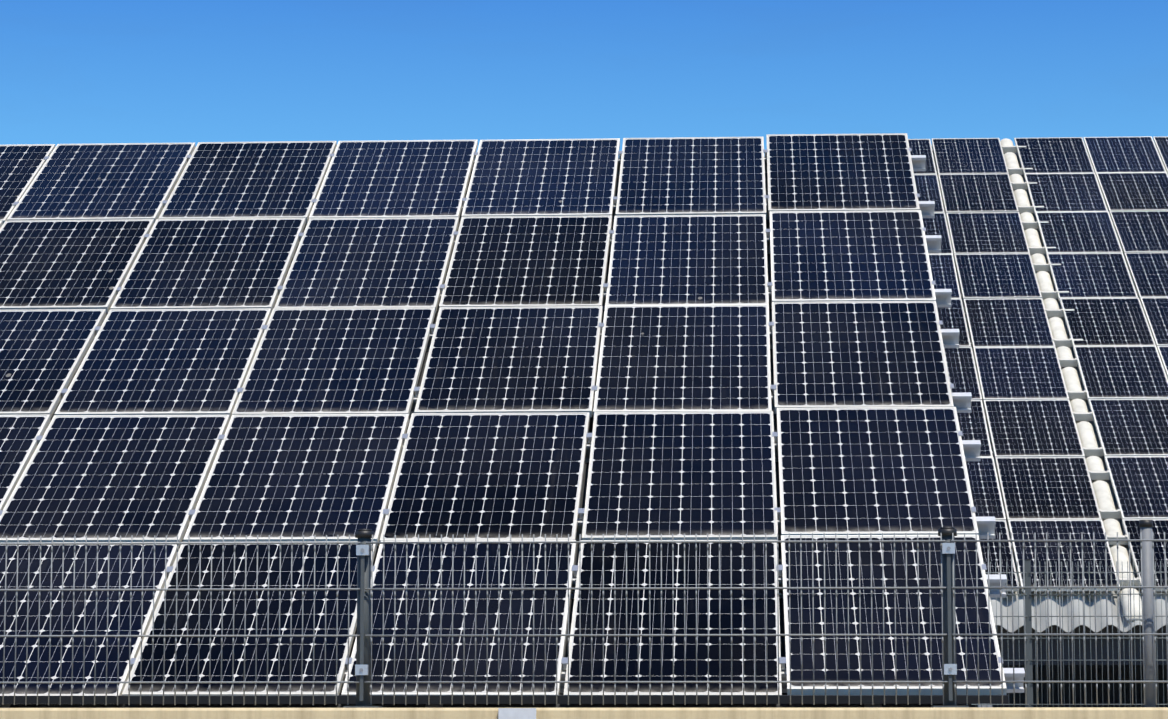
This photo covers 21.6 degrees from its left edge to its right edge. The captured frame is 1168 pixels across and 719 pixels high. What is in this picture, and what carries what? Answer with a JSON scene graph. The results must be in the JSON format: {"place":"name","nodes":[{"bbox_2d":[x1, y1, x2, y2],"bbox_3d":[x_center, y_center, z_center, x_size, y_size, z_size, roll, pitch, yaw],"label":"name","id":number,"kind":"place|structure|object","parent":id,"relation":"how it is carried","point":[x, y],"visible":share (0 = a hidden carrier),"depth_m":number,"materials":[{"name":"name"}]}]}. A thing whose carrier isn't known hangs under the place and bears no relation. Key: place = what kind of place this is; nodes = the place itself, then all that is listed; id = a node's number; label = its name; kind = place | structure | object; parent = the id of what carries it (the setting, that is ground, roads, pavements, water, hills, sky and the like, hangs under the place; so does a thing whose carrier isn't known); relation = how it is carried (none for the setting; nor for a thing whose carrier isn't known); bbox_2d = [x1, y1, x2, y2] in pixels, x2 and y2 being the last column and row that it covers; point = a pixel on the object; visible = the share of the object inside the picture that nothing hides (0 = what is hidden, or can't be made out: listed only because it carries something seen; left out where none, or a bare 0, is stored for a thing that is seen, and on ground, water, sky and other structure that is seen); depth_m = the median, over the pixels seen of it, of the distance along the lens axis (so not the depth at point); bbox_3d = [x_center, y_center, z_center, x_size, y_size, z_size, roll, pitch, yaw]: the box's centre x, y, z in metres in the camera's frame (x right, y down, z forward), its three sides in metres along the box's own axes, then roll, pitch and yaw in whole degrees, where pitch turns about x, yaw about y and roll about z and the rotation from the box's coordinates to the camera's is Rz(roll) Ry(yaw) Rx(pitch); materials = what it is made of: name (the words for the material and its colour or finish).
{"place":"outdoors","nodes":[
{"label":"outdoors","id":0,"kind":"place"},
{"bbox_2d":[0,0,1167,158],"label":"sky","id":1,"kind":"structure","parent":0,"point":[72,71],"materials":[{"name":"blue"}]},
{"bbox_2d":[972,625,1167,706],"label":"shed walls","id":2,"kind":"structure","parent":0,"point":[1079,665],"depth_m":33.35,"materials":[{"name":"grey metal"}]},
{"bbox_2d":[932,138,1165,620],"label":"roof rails and ridge strip","id":3,"kind":"object","parent":2,"relation":"on","point":[1107,510],"visible":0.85,"depth_m":36.15,"materials":[{"name":"metal"}]},
{"bbox_2d":[931,143,1167,632],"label":"corrugated roof","id":4,"kind":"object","parent":2,"relation":"on","point":[1100,609],"visible":0.12,"depth_m":30.97,"materials":[{"name":"grey metal"}]},
{"bbox_2d":[908,136,1167,590],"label":"solar panels","id":5,"kind":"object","parent":4,"relation":"on","point":[1046,485],"depth_m":37.59,"materials":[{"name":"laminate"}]},
{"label":"platform","id":6,"kind":"structure","parent":0,"visible":0},
{"bbox_2d":[0,148,1024,707],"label":"mounting frame","id":7,"kind":"object","parent":6,"relation":"on","point":[962,404],"visible":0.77,"depth_m":14.13,"materials":[{"name":"metal"}]},
{"bbox_2d":[0,133,1006,695],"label":"solar array","id":8,"kind":"object","parent":7,"relation":"on","point":[314,419],"visible":0.9,"depth_m":17.07,"materials":[{"name":"laminate"}]},
{"bbox_2d":[971,559,1167,706],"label":"fence","id":9,"kind":"object","parent":6,"relation":"on","point":[1028,621],"visible":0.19,"depth_m":27.91,"materials":[{"name":"grey metal"}]},
{"bbox_2d":[1139,520,1155,706],"bbox_3d":[2.440,1.150,13.223,0.060,0.910,0.060,0,-7,3],"label":"pole","id":10,"kind":"object","parent":6,"relation":"on","point":[1145,526],"visible":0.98,"depth_m":13.21,"materials":[{"name":"grey metal"}]},
{"label":"ground","id":11,"kind":"structure","parent":0,"visible":0},
{"bbox_2d":[0,707,1167,718],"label":"concrete retaining wall","id":12,"kind":"structure","parent":11,"relation":"on","point":[666,713],"depth_m":12.98,"materials":[{"name":"beige concrete"}]},
{"bbox_2d":[498,708,535,718],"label":"sign","id":13,"kind":"object","parent":12,"relation":"attached to","point":[516,713],"visible":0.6,"depth_m":12.98,"materials":[{"name":"metal"}]},
{"bbox_2d":[0,527,1167,707],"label":"fence","id":14,"kind":"object","parent":12,"relation":"on","point":[365,588],"visible":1,"depth_m":13.14,"materials":[{"name":"grey metal"}]}
]}

